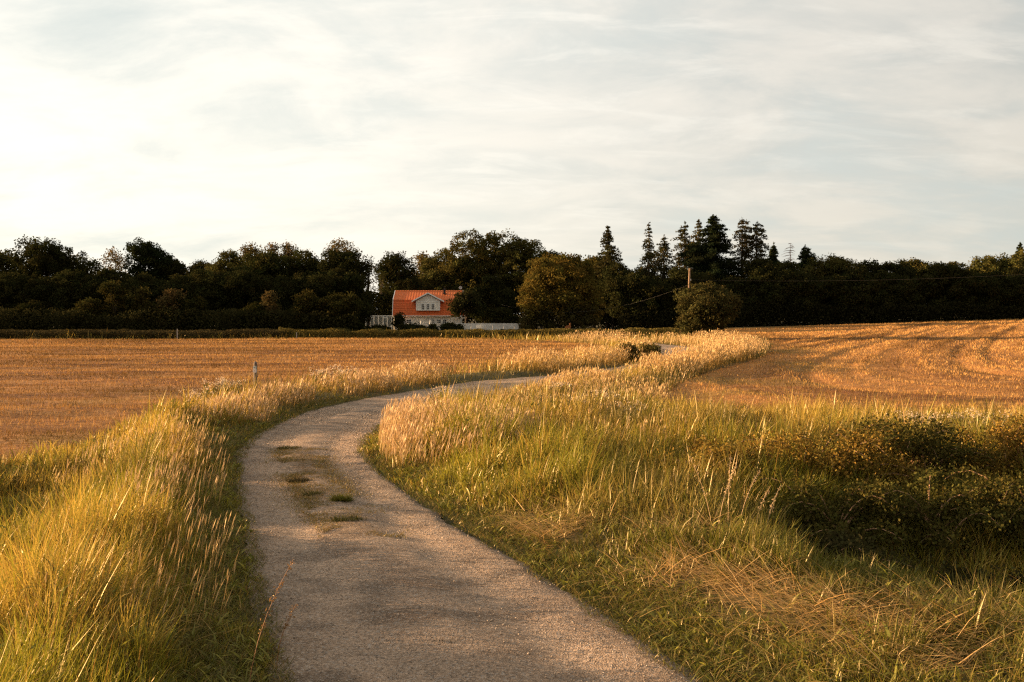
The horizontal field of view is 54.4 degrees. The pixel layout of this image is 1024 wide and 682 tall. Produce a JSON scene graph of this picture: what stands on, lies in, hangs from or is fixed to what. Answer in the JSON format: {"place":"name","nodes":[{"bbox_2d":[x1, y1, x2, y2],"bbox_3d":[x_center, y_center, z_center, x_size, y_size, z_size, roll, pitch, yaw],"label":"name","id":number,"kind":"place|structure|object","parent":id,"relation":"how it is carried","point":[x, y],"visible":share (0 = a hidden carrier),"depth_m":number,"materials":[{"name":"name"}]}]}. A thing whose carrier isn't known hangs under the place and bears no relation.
{"place":"outdoors","nodes":[
{"label":"outdoors","id":0,"kind":"place"},
{"bbox_2d":[7,358,556,654],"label":"tall meadow grass","id":1,"kind":"structure","parent":0,"point":[395,426],"depth_m":19.92,"materials":[{"name":"plant"}]},
{"bbox_2d":[0,336,608,467],"bbox_3d":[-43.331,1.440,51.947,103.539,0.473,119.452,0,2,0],"label":"field","id":2,"kind":"structure","parent":0,"point":[76,438],"depth_m":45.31,"materials":[{"name":"yellow plant"}]},
{"bbox_2d":[234,338,702,681],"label":"gravel road","id":3,"kind":"structure","parent":0,"point":[412,593],"depth_m":10.15,"materials":[{"name":"grey gravel"}]},
{"bbox_2d":[252,447,422,537],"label":"track turf","id":4,"kind":"structure","parent":3,"relation":"on","point":[292,475],"depth_m":16.33,"materials":[{"name":"plant"}]},
{"bbox_2d":[0,314,1023,681],"bbox_3d":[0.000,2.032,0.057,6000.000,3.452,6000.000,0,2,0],"label":"ground","id":5,"kind":"structure","parent":0,"point":[474,376],"depth_m":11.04,"materials":[{"name":"plant"}]},
{"bbox_2d":[0,272,31,309],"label":"deciduous tree","id":6,"kind":"object","parent":5,"relation":"on","point":[6,282],"visible":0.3,"depth_m":129.36,"materials":[{"name":"green plant"}]},
{"bbox_2d":[8,273,53,310],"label":"deciduous tree","id":7,"kind":"object","parent":5,"relation":"on","point":[33,288],"visible":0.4,"depth_m":129.48,"materials":[{"name":"green plant"}]},
{"bbox_2d":[5,300,57,329],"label":"shrub","id":8,"kind":"object","parent":5,"relation":"on","point":[23,306],"visible":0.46,"depth_m":120.13,"materials":[{"name":"green plant"}]},
{"bbox_2d":[3,234,87,279],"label":"deciduous tree","id":9,"kind":"object","parent":5,"relation":"on","point":[42,258],"visible":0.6,"depth_m":142.78,"materials":[{"name":"green plant"}]},
{"bbox_2d":[40,268,87,325],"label":"deciduous tree","id":10,"kind":"object","parent":5,"relation":"on","point":[61,296],"visible":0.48,"depth_m":129.35,"materials":[{"name":"green plant"}]},
{"bbox_2d":[66,296,111,329],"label":"shrub","id":11,"kind":"object","parent":5,"relation":"on","point":[94,307],"visible":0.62,"depth_m":120.38,"materials":[{"name":"green plant"}]},
{"bbox_2d":[83,257,107,278],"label":"deciduous tree","id":12,"kind":"object","parent":5,"relation":"on","point":[94,265],"visible":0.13,"depth_m":149.41,"materials":[{"name":"green plant"}]},
{"bbox_2d":[65,268,134,311],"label":"deciduous tree","id":13,"kind":"object","parent":5,"relation":"on","point":[84,289],"visible":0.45,"depth_m":129.61,"materials":[{"name":"green plant"}]},
{"bbox_2d":[97,246,127,271],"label":"birch tree","id":14,"kind":"object","parent":5,"relation":"on","point":[117,260],"visible":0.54,"depth_m":157.49,"materials":[{"name":"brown plant"}]},
{"bbox_2d":[96,279,130,327],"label":"shrub","id":15,"kind":"object","parent":5,"relation":"on","point":[114,297],"visible":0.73,"depth_m":120.65,"materials":[{"name":"green plant"}]},
{"bbox_2d":[106,271,157,311],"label":"deciduous tree","id":16,"kind":"object","parent":5,"relation":"on","point":[143,279],"visible":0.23,"depth_m":130.16,"materials":[{"name":"green plant"}]},
{"bbox_2d":[125,285,156,329],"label":"shrub","id":17,"kind":"object","parent":5,"relation":"on","point":[139,301],"visible":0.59,"depth_m":120.26,"materials":[{"name":"green plant"}]},
{"bbox_2d":[0,328,287,339],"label":"hedge scrub","id":18,"kind":"object","parent":5,"relation":"on","point":[124,332],"visible":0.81,"depth_m":108.66,"materials":[{"name":"green plant"}]},
{"bbox_2d":[122,237,174,281],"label":"deciduous tree","id":19,"kind":"object","parent":5,"relation":"on","point":[144,255],"visible":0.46,"depth_m":138.13,"materials":[{"name":"green plant"}]},
{"bbox_2d":[152,256,187,282],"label":"deciduous tree","id":20,"kind":"object","parent":5,"relation":"on","point":[176,266],"visible":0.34,"depth_m":138.70,"materials":[{"name":"green plant"}]},
{"bbox_2d":[155,288,186,329],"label":"shrub","id":21,"kind":"object","parent":5,"relation":"on","point":[170,296],"visible":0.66,"depth_m":120.17,"materials":[{"name":"green plant"}]},
{"bbox_2d":[150,273,201,320],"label":"deciduous tree","id":22,"kind":"object","parent":5,"relation":"on","point":[172,283],"visible":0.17,"depth_m":130.36,"materials":[{"name":"green plant"}]},
{"bbox_2d":[0,304,358,330],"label":"undergrowth","id":23,"kind":"object","parent":5,"relation":"on","point":[222,318],"visible":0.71,"depth_m":118.18,"materials":[{"name":"green plant"}]},
{"bbox_2d":[168,295,218,329],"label":"shrub","id":24,"kind":"object","parent":5,"relation":"on","point":[197,304],"visible":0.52,"depth_m":120.19,"materials":[{"name":"green plant"}]},
{"bbox_2d":[180,268,244,310],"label":"deciduous tree","id":25,"kind":"object","parent":5,"relation":"on","point":[206,290],"visible":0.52,"depth_m":129.56,"materials":[{"name":"green plant"}]},
{"bbox_2d":[204,248,247,276],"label":"deciduous tree","id":26,"kind":"object","parent":5,"relation":"on","point":[232,256],"visible":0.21,"depth_m":144.86,"materials":[{"name":"green plant"}]},
{"bbox_2d":[209,269,262,324],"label":"deciduous tree","id":27,"kind":"object","parent":5,"relation":"on","point":[241,286],"visible":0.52,"depth_m":129.52,"materials":[{"name":"green plant"}]},
{"bbox_2d":[228,301,281,328],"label":"shrub","id":28,"kind":"object","parent":5,"relation":"on","point":[258,307],"visible":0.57,"depth_m":119.47,"materials":[{"name":"green plant"}]},
{"bbox_2d":[223,249,300,281],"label":"deciduous tree","id":29,"kind":"object","parent":5,"relation":"on","point":[272,264],"visible":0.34,"depth_m":141.53,"materials":[{"name":"green plant"}]},
{"bbox_2d":[261,290,280,323],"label":"shrub","id":30,"kind":"object","parent":5,"relation":"on","point":[269,298],"visible":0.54,"depth_m":120.57,"materials":[{"name":"green plant"}]},
{"bbox_2d":[247,274,303,310],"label":"deciduous tree","id":31,"kind":"object","parent":5,"relation":"on","point":[281,289],"visible":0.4,"depth_m":129.77,"materials":[{"name":"green plant"}]},
{"bbox_2d":[287,288,317,328],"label":"shrub","id":32,"kind":"object","parent":5,"relation":"on","point":[306,302],"visible":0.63,"depth_m":120.14,"materials":[{"name":"green plant"}]},
{"bbox_2d":[287,249,321,275],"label":"deciduous tree","id":33,"kind":"object","parent":5,"relation":"on","point":[308,262],"visible":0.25,"depth_m":143.89,"materials":[{"name":"green plant"}]},
{"bbox_2d":[283,271,333,328],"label":"deciduous tree","id":34,"kind":"object","parent":5,"relation":"on","point":[300,277],"visible":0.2,"depth_m":130.21,"materials":[{"name":"green plant"}]},
{"bbox_2d":[294,268,364,324],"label":"deciduous tree","id":35,"kind":"object","parent":5,"relation":"on","point":[328,279],"visible":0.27,"depth_m":129.25,"materials":[{"name":"green plant"}]},
{"bbox_2d":[311,291,362,325],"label":"shrub","id":36,"kind":"object","parent":5,"relation":"on","point":[335,304],"visible":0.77,"depth_m":119.66,"materials":[{"name":"green plant"}]},
{"bbox_2d":[320,237,363,263],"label":"deciduous tree","id":37,"kind":"object","parent":5,"relation":"on","point":[338,244],"visible":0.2,"depth_m":143.13,"materials":[{"name":"green plant"}]},
{"bbox_2d":[312,248,374,303],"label":"deciduous tree","id":38,"kind":"object","parent":5,"relation":"on","point":[335,259],"visible":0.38,"depth_m":138.57,"materials":[{"name":"green plant"}]},
{"bbox_2d":[333,270,375,324],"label":"deciduous tree","id":39,"kind":"object","parent":5,"relation":"on","point":[354,281],"visible":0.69,"depth_m":130.80,"materials":[{"name":"green plant"}]},
{"bbox_2d":[362,291,394,328],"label":"outbuilding","id":40,"kind":"structure","parent":5,"relation":"on","point":[379,298],"depth_m":176.73,"materials":[{"name":"white wood"}]},
{"bbox_2d":[373,251,420,292],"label":"deciduous tree","id":41,"kind":"object","parent":5,"relation":"on","point":[395,267],"visible":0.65,"depth_m":180.65,"materials":[{"name":"green plant"}]},
{"bbox_2d":[382,276,436,316],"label":"deciduous tree","id":42,"kind":"object","parent":5,"relation":"on","point":[413,286],"visible":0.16,"depth_m":178.69,"materials":[{"name":"green plant"}]},
{"bbox_2d":[392,288,464,329],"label":"house","id":43,"kind":"structure","parent":5,"relation":"on","point":[423,306],"depth_m":169.96,"materials":[{"name":"white"}]},
{"bbox_2d":[417,247,456,280],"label":"deciduous tree","id":44,"kind":"object","parent":5,"relation":"on","point":[434,260],"visible":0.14,"depth_m":194.70,"materials":[{"name":"green plant"}]},
{"bbox_2d":[418,268,466,318],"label":"deciduous tree","id":45,"kind":"object","parent":5,"relation":"on","point":[435,279],"visible":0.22,"depth_m":187.01,"materials":[{"name":"green plant"}]},
{"bbox_2d":[446,287,485,329],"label":"garden tree","id":46,"kind":"object","parent":5,"relation":"on","point":[469,302],"visible":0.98,"depth_m":162.59,"materials":[{"name":"green plant"}]},
{"bbox_2d":[445,257,490,322],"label":"deciduous tree","id":47,"kind":"object","parent":5,"relation":"on","point":[468,275],"visible":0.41,"depth_m":186.97,"materials":[{"name":"green plant"}]},
{"bbox_2d":[278,327,679,338],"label":"hedge scrub","id":48,"kind":"object","parent":5,"relation":"on","point":[382,333],"visible":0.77,"depth_m":111.10,"materials":[{"name":"green plant"}]},
{"bbox_2d":[438,228,523,299],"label":"oak tree","id":49,"kind":"object","parent":5,"relation":"on","point":[492,260],"visible":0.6,"depth_m":187.33,"materials":[{"name":"green plant"}]},
{"bbox_2d":[469,304,503,327],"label":"shrub","id":50,"kind":"object","parent":5,"relation":"on","point":[482,313],"visible":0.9,"depth_m":164.04,"materials":[{"name":"green plant"}]},
{"bbox_2d":[450,273,523,318],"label":"deciduous tree","id":51,"kind":"object","parent":5,"relation":"on","point":[495,291],"visible":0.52,"depth_m":179.79,"materials":[{"name":"green plant"}]},
{"bbox_2d":[456,323,517,329],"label":"board fence","id":52,"kind":"object","parent":5,"relation":"on","point":[497,326],"visible":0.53,"depth_m":160.97,"materials":[{"name":"white wood"}]},
{"bbox_2d":[167,393,842,681],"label":"track edge grass","id":53,"kind":"structure","parent":5,"relation":"on","point":[296,412],"depth_m":10.34,"materials":[{"name":"plant"}]},
{"bbox_2d":[496,307,521,327],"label":"shrub","id":54,"kind":"object","parent":5,"relation":"on","point":[508,316],"visible":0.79,"depth_m":164.60,"materials":[{"name":"green plant"}]},
{"bbox_2d":[0,327,1023,422],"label":"verge grass","id":55,"kind":"structure","parent":5,"relation":"on","point":[547,337],"depth_m":37.81,"materials":[{"name":"beige plant"}]},
{"bbox_2d":[493,235,546,301],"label":"oak tree","id":56,"kind":"object","parent":5,"relation":"on","point":[520,257],"visible":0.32,"depth_m":186.62,"materials":[{"name":"green plant"}]},
{"bbox_2d":[22,396,1023,681],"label":"flattened straw","id":57,"kind":"object","parent":5,"relation":"on","point":[774,592],"visible":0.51,"depth_m":9.01,"materials":[{"name":"beige plant"}]},
{"bbox_2d":[519,303,557,328],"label":"shrub","id":58,"kind":"object","parent":5,"relation":"on","point":[546,320],"visible":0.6,"depth_m":149.09,"materials":[{"name":"green plant"}]},
{"bbox_2d":[514,252,609,328],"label":"maple tree","id":59,"kind":"object","parent":5,"relation":"on","point":[544,277],"visible":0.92,"depth_m":148.20,"materials":[{"name":"green plant"}]},
{"bbox_2d":[553,302,600,329],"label":"shrub","id":60,"kind":"object","parent":5,"relation":"on","point":[576,316],"visible":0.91,"depth_m":147.15,"materials":[{"name":"green plant"}]},
{"bbox_2d":[590,225,629,329],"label":"spruce tree","id":61,"kind":"object","parent":5,"relation":"on","point":[608,253],"visible":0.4,"depth_m":171.13,"materials":[{"name":"green plant"}]},
{"bbox_2d":[592,262,630,329],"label":"deciduous tree","id":62,"kind":"object","parent":5,"relation":"on","point":[623,270],"visible":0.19,"depth_m":168.01,"materials":[{"name":"green plant"}]},
{"bbox_2d":[604,272,646,326],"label":"deciduous tree","id":63,"kind":"object","parent":5,"relation":"on","point":[619,293],"visible":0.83,"depth_m":161.07,"materials":[{"name":"green plant"}]},
{"bbox_2d":[613,342,641,361],"bbox_3d":[6.721,0.661,58.103,1.638,1.264,1.675,0,2,0],"label":"hawthorn bush","id":64,"kind":"object","parent":5,"relation":"on","point":[633,348],"visible":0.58,"depth_m":57.78,"materials":[{"name":"green plant"}]},
{"bbox_2d":[637,341,660,359],"bbox_3d":[8.327,0.585,60.995,1.833,1.199,1.806,0,2,0],"label":"hawthorn bush","id":65,"kind":"object","parent":5,"relation":"on","point":[647,349],"visible":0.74,"depth_m":60.69,"materials":[{"name":"green plant"}]},
{"bbox_2d":[638,222,665,277],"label":"spruce tree","id":66,"kind":"object","parent":5,"relation":"on","point":[649,256],"visible":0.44,"depth_m":171.33,"materials":[{"name":"green plant"}]},
{"bbox_2d":[629,275,677,325],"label":"deciduous tree","id":67,"kind":"object","parent":5,"relation":"on","point":[652,290],"visible":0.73,"depth_m":160.10,"materials":[{"name":"green plant"}]},
{"bbox_2d":[639,234,675,325],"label":"spruce tree","id":68,"kind":"object","parent":5,"relation":"on","point":[662,248],"visible":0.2,"depth_m":173.41,"materials":[{"name":"green plant"}]},
{"bbox_2d":[558,328,771,374],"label":"tall meadow grass","id":69,"kind":"structure","parent":5,"relation":"on","point":[719,344],"depth_m":55.89,"materials":[{"name":"plant"}]},
{"bbox_2d":[659,267,697,321],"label":"deciduous tree","id":70,"kind":"object","parent":5,"relation":"on","point":[677,278],"visible":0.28,"depth_m":160.75,"materials":[{"name":"green plant"}]},
{"bbox_2d":[665,221,691,276],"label":"larch tree","id":71,"kind":"object","parent":5,"relation":"on","point":[680,245],"visible":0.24,"depth_m":177.37,"materials":[{"name":"green plant"}]},
{"bbox_2d":[678,272,737,323],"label":"deciduous tree","id":72,"kind":"object","parent":5,"relation":"on","point":[705,277],"visible":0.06,"depth_m":161.77,"materials":[{"name":"green plant"}]},
{"bbox_2d":[672,280,743,337],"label":"round bush","id":73,"kind":"object","parent":5,"relation":"on","point":[705,308],"visible":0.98,"depth_m":99.47,"materials":[{"name":"green plant"}]},
{"bbox_2d":[676,214,742,284],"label":"spruce tree","id":74,"kind":"object","parent":5,"relation":"on","point":[705,256],"visible":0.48,"depth_m":167.82,"materials":[{"name":"green plant"}]},
{"bbox_2d":[642,434,806,497],"bbox_3d":[3.458,2.010,16.265,2.728,0.905,2.095,1,2,29],"label":"bramble bush","id":75,"kind":"object","parent":5,"relation":"on","point":[705,445],"visible":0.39,"depth_m":15.97,"materials":[{"name":"green plant"}]},
{"bbox_2d":[457,346,1022,456],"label":"tall meadow grass","id":76,"kind":"structure","parent":5,"relation":"on","point":[594,374],"depth_m":37.23,"materials":[{"name":"plant"}]},
{"bbox_2d":[720,275,766,323],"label":"deciduous tree","id":77,"kind":"object","parent":5,"relation":"on","point":[749,298],"visible":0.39,"depth_m":160.86,"materials":[{"name":"green plant"}]},
{"bbox_2d":[729,219,772,323],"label":"pine tree","id":78,"kind":"object","parent":5,"relation":"on","point":[745,251],"visible":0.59,"depth_m":171.22,"materials":[{"name":"green plant"}]},
{"bbox_2d":[741,256,787,319],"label":"deciduous tree","id":79,"kind":"object","parent":5,"relation":"on","point":[765,264],"visible":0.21,"depth_m":164.55,"materials":[{"name":"green plant"}]},
{"bbox_2d":[732,266,798,325],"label":"deciduous tree","id":80,"kind":"object","parent":5,"relation":"on","point":[768,285],"visible":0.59,"depth_m":160.55,"materials":[{"name":"green plant"}]},
{"bbox_2d":[775,259,816,323],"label":"deciduous tree","id":81,"kind":"object","parent":5,"relation":"on","point":[790,265],"visible":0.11,"depth_m":164.99,"materials":[{"name":"green plant"}]},
{"bbox_2d":[797,244,817,322],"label":"pine tree","id":82,"kind":"object","parent":5,"relation":"on","point":[805,252],"visible":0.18,"depth_m":171.09,"materials":[{"name":"green plant"}]},
{"bbox_2d":[799,257,831,323],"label":"deciduous tree","id":83,"kind":"object","parent":5,"relation":"on","point":[811,267],"visible":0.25,"depth_m":166.72,"materials":[{"name":"green plant"}]},
{"bbox_2d":[618,300,1023,329],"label":"undergrowth","id":84,"kind":"object","parent":5,"relation":"on","point":[1007,312],"visible":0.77,"depth_m":158.96,"materials":[{"name":"green plant"}]},
{"bbox_2d":[716,419,939,490],"bbox_3d":[5.037,1.853,16.209,3.442,1.224,2.462,0,2,0],"label":"bramble bush","id":85,"kind":"object","parent":5,"relation":"on","point":[858,445],"visible":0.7,"depth_m":15.75,"materials":[{"name":"green plant"}]},
{"bbox_2d":[738,466,924,559],"bbox_3d":[4.507,2.356,14.074,2.739,1.039,2.481,0,2,16],"label":"bramble bush","id":86,"kind":"object","parent":5,"relation":"on","point":[853,510],"visible":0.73,"depth_m":13.90,"materials":[{"name":"green plant"}]},
{"bbox_2d":[817,253,865,278],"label":"deciduous tree","id":87,"kind":"object","parent":5,"relation":"on","point":[837,266],"visible":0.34,"depth_m":165.25,"materials":[{"name":"green plant"}]},
{"bbox_2d":[762,516,924,575],"bbox_3d":[4.090,2.622,12.558,2.031,0.668,2.050,0,2,0],"label":"bramble bush","id":88,"kind":"object","parent":5,"relation":"on","point":[842,540],"visible":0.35,"depth_m":12.38,"materials":[{"name":"green plant"}]},
{"bbox_2d":[827,264,887,323],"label":"deciduous tree","id":89,"kind":"object","parent":5,"relation":"on","point":[864,286],"visible":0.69,"depth_m":160.35,"materials":[{"name":"green plant"}]},
{"bbox_2d":[872,258,919,280],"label":"deciduous tree","id":90,"kind":"object","parent":5,"relation":"on","point":[901,268],"visible":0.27,"depth_m":170.83,"materials":[{"name":"green plant"}]},
{"bbox_2d":[904,257,933,319],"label":"deciduous tree","id":91,"kind":"object","parent":5,"relation":"on","point":[915,263],"visible":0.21,"depth_m":174.06,"materials":[{"name":"green plant"}]},
{"bbox_2d":[823,408,1023,491],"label":"bramble bush","id":92,"kind":"object","parent":5,"relation":"on","point":[931,441],"visible":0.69,"depth_m":16.16,"materials":[{"name":"green plant"}]},
{"bbox_2d":[861,556,1003,606],"bbox_3d":[5.155,3.058,12.246,2.322,0.712,2.118,0,2,0],"label":"bramble bush","id":93,"kind":"object","parent":5,"relation":"on","point":[944,569],"visible":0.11,"depth_m":12.40,"materials":[{"name":"green plant"}]},
{"bbox_2d":[859,458,1023,557],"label":"bramble bush","id":94,"kind":"object","parent":5,"relation":"on","point":[930,518],"visible":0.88,"depth_m":13.93,"materials":[{"name":"green plant"}]},
{"bbox_2d":[922,262,981,318],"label":"deciduous tree","id":95,"kind":"object","parent":5,"relation":"on","point":[952,282],"visible":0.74,"depth_m":160.69,"materials":[{"name":"green plant"}]},
{"bbox_2d":[926,455,1023,551],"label":"bramble bush","id":96,"kind":"object","parent":5,"relation":"on","point":[1014,487],"visible":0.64,"depth_m":13.91,"materials":[{"name":"green plant"}]},
{"bbox_2d":[952,269,1009,317],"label":"deciduous tree","id":97,"kind":"object","parent":5,"relation":"on","point":[988,283],"visible":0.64,"depth_m":160.21,"materials":[{"name":"green plant"}]},
{"bbox_2d":[942,410,1023,482],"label":"bramble bush","id":98,"kind":"object","parent":5,"relation":"on","point":[998,435],"visible":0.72,"depth_m":16.25,"materials":[{"name":"green plant"}]},
{"bbox_2d":[965,252,1012,315],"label":"deciduous tree","id":99,"kind":"object","parent":5,"relation":"on","point":[987,263],"visible":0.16,"depth_m":170.78,"materials":[{"name":"green plant"}]},
{"bbox_2d":[969,562,1023,598],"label":"bramble bush","id":100,"kind":"object","parent":5,"relation":"on","point":[1018,578],"visible":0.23,"depth_m":12.26,"materials":[{"name":"green plant"}]},
{"bbox_2d":[989,249,1023,277],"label":"deciduous tree","id":101,"kind":"object","parent":5,"relation":"on","point":[1017,258],"visible":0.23,"depth_m":169.94,"materials":[{"name":"green plant"}]},
{"bbox_2d":[0,0,1023,313],"label":"sky","id":102,"kind":"structure","parent":0,"point":[880,130],"materials":[{"name":"white"}]},
{"bbox_2d":[652,318,1023,414],"bbox_3d":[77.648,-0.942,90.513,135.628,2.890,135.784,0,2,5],"label":"field","id":103,"kind":"structure","parent":0,"point":[884,384],"depth_m":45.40,"materials":[{"name":"yellow plant"}]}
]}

